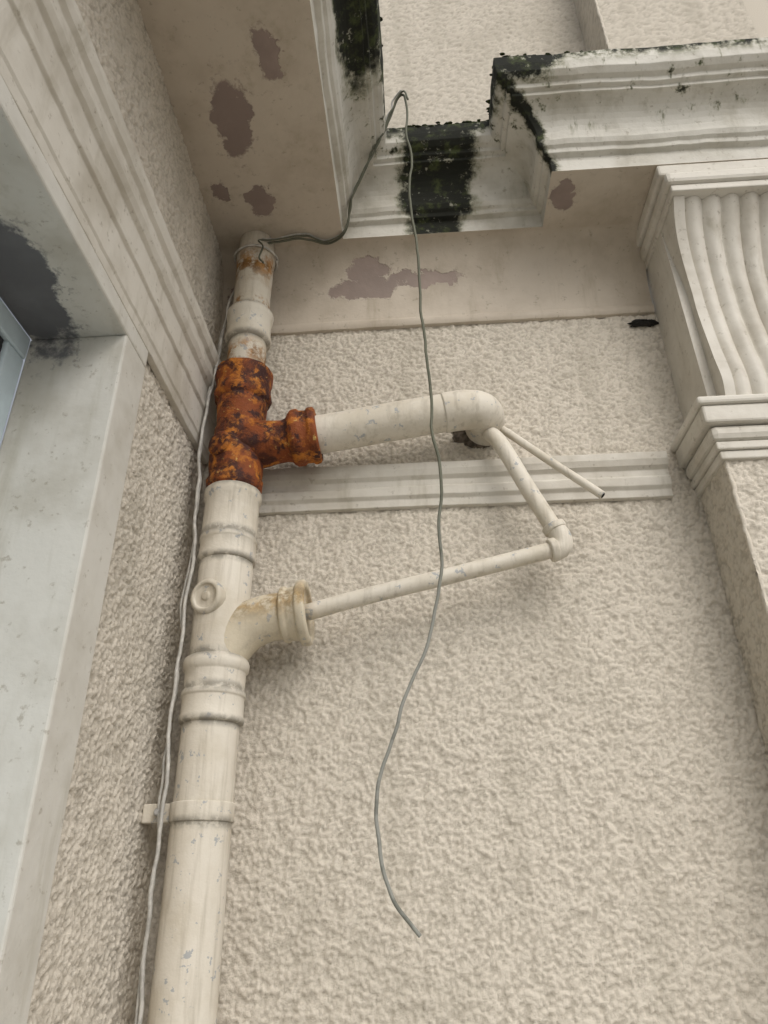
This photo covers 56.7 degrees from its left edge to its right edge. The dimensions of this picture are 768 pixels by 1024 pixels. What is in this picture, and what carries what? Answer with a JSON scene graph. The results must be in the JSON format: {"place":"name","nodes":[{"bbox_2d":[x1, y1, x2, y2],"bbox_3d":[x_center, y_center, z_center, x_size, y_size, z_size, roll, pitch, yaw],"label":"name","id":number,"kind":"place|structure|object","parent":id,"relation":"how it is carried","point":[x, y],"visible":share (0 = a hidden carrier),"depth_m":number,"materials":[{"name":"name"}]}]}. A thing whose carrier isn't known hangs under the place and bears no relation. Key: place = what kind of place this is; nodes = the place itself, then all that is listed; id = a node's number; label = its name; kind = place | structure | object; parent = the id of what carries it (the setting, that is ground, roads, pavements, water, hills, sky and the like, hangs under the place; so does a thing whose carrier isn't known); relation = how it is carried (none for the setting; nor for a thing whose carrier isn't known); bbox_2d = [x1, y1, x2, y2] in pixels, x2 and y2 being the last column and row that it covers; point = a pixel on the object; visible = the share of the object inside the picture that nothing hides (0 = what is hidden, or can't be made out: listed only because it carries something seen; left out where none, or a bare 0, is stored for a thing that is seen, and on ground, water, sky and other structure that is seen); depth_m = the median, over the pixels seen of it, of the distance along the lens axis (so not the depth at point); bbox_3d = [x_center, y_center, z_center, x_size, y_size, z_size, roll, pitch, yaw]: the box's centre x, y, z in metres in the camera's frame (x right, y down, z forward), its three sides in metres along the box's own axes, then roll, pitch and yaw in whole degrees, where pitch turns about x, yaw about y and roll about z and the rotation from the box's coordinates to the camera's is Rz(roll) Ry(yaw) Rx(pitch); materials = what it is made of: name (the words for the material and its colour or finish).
{"place":"outdoors","nodes":[
{"label":"outdoors","id":0,"kind":"place"},
{"bbox_2d":[0,298,31,446],"label":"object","id":1,"kind":"structure","parent":0,"point":[0,298],"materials":[{"name":"white paint"}]},
{"bbox_2d":[695,449,767,496],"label":"capital fillet","id":2,"kind":"object","parent":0,"point":[713,469],"visible":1,"depth_m":1.50,"materials":[{"name":"white paint"}]},
{"bbox_2d":[690,440,767,488],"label":"capital bed","id":3,"kind":"object","parent":2,"relation":"on","point":[717,448],"visible":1,"depth_m":1.51,"materials":[{"name":"white paint"}]},
{"bbox_2d":[686,425,767,479],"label":"capital neck","id":4,"kind":"object","parent":3,"relation":"on","point":[713,436],"visible":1,"depth_m":1.52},
{"label":"pavement","id":5,"kind":"structure","parent":0,"visible":0},
{"bbox_2d":[141,231,322,1023],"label":"drainpipe","id":6,"kind":"object","parent":5,"relation":"on","point":[235,627],"visible":1,"depth_m":1.41,"materials":[{"name":"beige paint"}]},
{"bbox_2d":[132,287,234,1023],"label":"cable","id":7,"kind":"object","parent":6,"relation":"attached to","point":[154,891],"visible":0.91,"depth_m":1.34,"materials":[{"name":"white plastic"}]},
{"bbox_2d":[315,390,504,453],"bbox_3d":[0.059,-0.202,1.703,0.467,0.152,0.158,-2,-28,3],"label":"waste pipe","id":8,"kind":"object","parent":6,"relation":"attached to","point":[474,414],"visible":0.94,"depth_m":1.64,"materials":[{"name":"beige paint"}]},
{"bbox_2d":[305,427,572,620],"bbox_3d":[0.114,0.006,1.576,0.572,0.489,0.089,-2,-28,3],"label":"overflow pipe","id":9,"kind":"object","parent":6,"relation":"attached to","point":[557,546],"visible":0.99,"depth_m":1.48,"materials":[{"name":"beige paint"}]},
{"bbox_2d":[646,231,715,421],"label":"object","id":10,"kind":"object","parent":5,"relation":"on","point":[690,374],"visible":0.29,"depth_m":1.76,"materials":[{"name":"white paint"}]},
{"bbox_2d":[141,312,767,1023],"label":"wall render","id":11,"kind":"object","parent":10,"relation":"attached to","point":[575,814],"depth_m":1.42,"materials":[{"name":"beige paint"}]},
{"bbox_2d":[27,361,204,1023],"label":"side wall render","id":12,"kind":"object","parent":11,"relation":"attached to","point":[87,970],"visible":0.85,"depth_m":1.23,"materials":[{"name":"beige paint"}]},
{"bbox_2d":[0,335,144,1023],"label":"surround jamb","id":13,"kind":"object","parent":12,"relation":"attached to","point":[65,447],"visible":1,"depth_m":1.08,"materials":[{"name":"white paint"}]},
{"bbox_2d":[0,74,147,366],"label":"surround lintel","id":14,"kind":"structure","parent":13,"relation":"on","point":[55,282],"depth_m":1.14,"materials":[{"name":"white paint"}]},
{"bbox_2d":[219,223,654,337],"bbox_3d":[0.131,-0.635,1.954,1.180,0.253,0.096,-2,-28,3],"label":"cove","id":15,"kind":"object","parent":11,"relation":"attached to","point":[504,277],"visible":0.84,"depth_m":1.97,"materials":[{"name":"paint"}]},
{"bbox_2d":[137,0,342,248],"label":"soffit","id":16,"kind":"structure","parent":15,"relation":"on","point":[242,81],"depth_m":1.65,"materials":[{"name":"paint"}]},
{"bbox_2d":[310,0,767,238],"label":"cornice","id":17,"kind":"structure","parent":16,"relation":"on","point":[644,106],"depth_m":1.81,"materials":[{"name":"paint"}]},
{"bbox_2d":[233,86,442,938],"bbox_3d":[-0.148,-0.204,1.604,0.584,1.996,0.144,-14,-31,23],"label":"hanging wire","id":18,"kind":"object","parent":17,"relation":"hanging from","point":[407,695],"visible":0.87,"depth_m":1.45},
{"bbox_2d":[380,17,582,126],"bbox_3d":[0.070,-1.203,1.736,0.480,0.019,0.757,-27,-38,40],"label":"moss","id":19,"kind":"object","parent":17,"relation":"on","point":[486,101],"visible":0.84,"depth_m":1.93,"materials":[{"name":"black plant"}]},
{"bbox_2d":[542,158,767,228],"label":"soffit","id":20,"kind":"structure","parent":17,"relation":"attached to","point":[595,197],"depth_m":1.87,"materials":[{"name":"paint"}]},
{"bbox_2d":[343,227,541,240],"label":"soffit","id":21,"kind":"structure","parent":15,"relation":"on","point":[438,234],"depth_m":1.97,"materials":[{"name":"paint"}]},
{"bbox_2d":[259,451,672,515],"bbox_3d":[0.140,-0.070,1.688,1.055,0.125,0.034,-2,-28,3],"label":"string course","id":22,"kind":"object","parent":11,"relation":"attached to","point":[633,476],"visible":0.77,"depth_m":1.68,"materials":[{"name":"white paint"}]},
{"bbox_2d":[452,430,489,448],"bbox_3d":[0.225,-0.193,1.758,0.128,0.087,0.014,-2,-28,3],"label":"broken plaster hole","id":23,"kind":"object","parent":11,"relation":"attached to","point":[460,437],"visible":0.21,"depth_m":1.75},
{"bbox_2d":[500,426,605,498],"bbox_3d":[0.370,-0.126,1.633,0.232,0.268,0.040,-15,-31,25],"label":"vent tube","id":24,"kind":"object","parent":11,"relation":"attached to","point":[570,474],"visible":0.87,"depth_m":1.60,"materials":[{"name":"beige paint"}]},
{"bbox_2d":[627,319,658,326],"bbox_3d":[0.691,-0.505,1.886,0.087,0.026,0.017,-2,-28,3],"label":"plaster gap","id":25,"kind":"object","parent":11,"relation":"attached to","point":[642,322],"visible":1,"depth_m":1.88,"materials":[{"name":"black"}]},
{"bbox_2d":[676,403,767,467],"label":"capital band","id":26,"kind":"object","parent":10,"relation":"attached to","point":[706,419],"visible":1,"depth_m":1.53,"materials":[{"name":"white paint"}]},
{"bbox_2d":[662,192,767,395],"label":"console bracket","id":27,"kind":"object","parent":26,"relation":"on","point":[717,246],"visible":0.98,"depth_m":1.73,"materials":[{"name":"white paint"}]},
{"bbox_2d":[645,179,767,271],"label":"bracket block","id":28,"kind":"structure","parent":27,"relation":"on","point":[702,191],"depth_m":1.75,"materials":[{"name":"white paint"}]},
{"bbox_2d":[636,159,767,246],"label":"bracket abacus top","id":29,"kind":"object","parent":28,"relation":"on","point":[661,172],"visible":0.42,"depth_m":1.78,"materials":[{"name":"white paint"}]},
{"bbox_2d":[640,167,767,260],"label":"bracket abacus","id":30,"kind":"object","parent":28,"relation":"on","point":[716,176],"visible":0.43,"depth_m":1.75,"materials":[{"name":"white paint"}]},
{"bbox_2d":[671,393,767,451],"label":"capital top","id":31,"kind":"object","parent":26,"relation":"on","point":[699,403],"visible":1,"depth_m":1.53,"materials":[{"name":"white paint"}]},
{"bbox_2d":[700,461,767,757],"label":"pilaster side","id":32,"kind":"object","parent":10,"relation":"attached to","point":[748,611],"visible":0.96,"depth_m":1.46,"materials":[{"name":"beige paint"}]},
{"bbox_2d":[725,459,767,610],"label":"pilaster front","id":33,"kind":"object","parent":10,"relation":"attached to","point":[750,477],"visible":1,"depth_m":1.46,"materials":[{"name":"beige paint"}]},
{"bbox_2d":[724,461,767,617],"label":"pilaster arris","id":34,"kind":"object","parent":33,"relation":"attached to","point":[744,527],"visible":1,"depth_m":1.43,"materials":[{"name":"white paint"}]},
{"label":"cornice top","id":35,"kind":"object","parent":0,"visible":0},
{"bbox_2d":[378,0,585,127],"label":"wall","id":36,"kind":"structure","parent":35,"relation":"on","point":[438,56],"depth_m":2.54,"materials":[{"name":"beige paint"}]},
{"bbox_2d":[574,0,606,51],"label":"pilaster upper side","id":37,"kind":"object","parent":35,"relation":"on","point":[590,27],"visible":0.34,"depth_m":2.42,"materials":[{"name":"beige paint"}]},
{"bbox_2d":[594,0,610,49],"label":"pilaster upper arris","id":38,"kind":"object","parent":35,"relation":"on","point":[604,31],"visible":0.42,"depth_m":2.28,"materials":[{"name":"beige paint"}]},
{"bbox_2d":[596,0,759,49],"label":"pilaster upper front","id":39,"kind":"object","parent":35,"relation":"on","point":[641,23],"visible":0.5,"depth_m":2.26,"materials":[{"name":"beige paint"}]},
{"bbox_2d":[743,0,767,37],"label":"wall","id":40,"kind":"structure","parent":35,"relation":"on","point":[757,10],"depth_m":2.52,"materials":[{"name":"beige paint"}]},
{"bbox_3d":[-0.624,-0.212,-0.207,0.182,1.600,0.100,-2,-28,3],"label":"surround far jamb","id":41,"kind":"object","parent":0,"visible":0},
{"bbox_2d":[0,299,29,440],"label":"window","id":42,"kind":"structure","parent":41,"relation":"attached to","point":[14,346],"depth_m":1.23,"materials":[{"name":"glass"}]},
{"bbox_2d":[0,0,220,463],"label":"side string course","id":43,"kind":"object","parent":41,"relation":"attached to","point":[52,73],"visible":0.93,"depth_m":1.21,"materials":[{"name":"white paint"}]},
{"bbox_2d":[75,0,223,349],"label":"side wall top","id":44,"kind":"structure","parent":43,"relation":"on","point":[119,37],"depth_m":1.54,"materials":[{"name":"beige paint"}]}
]}

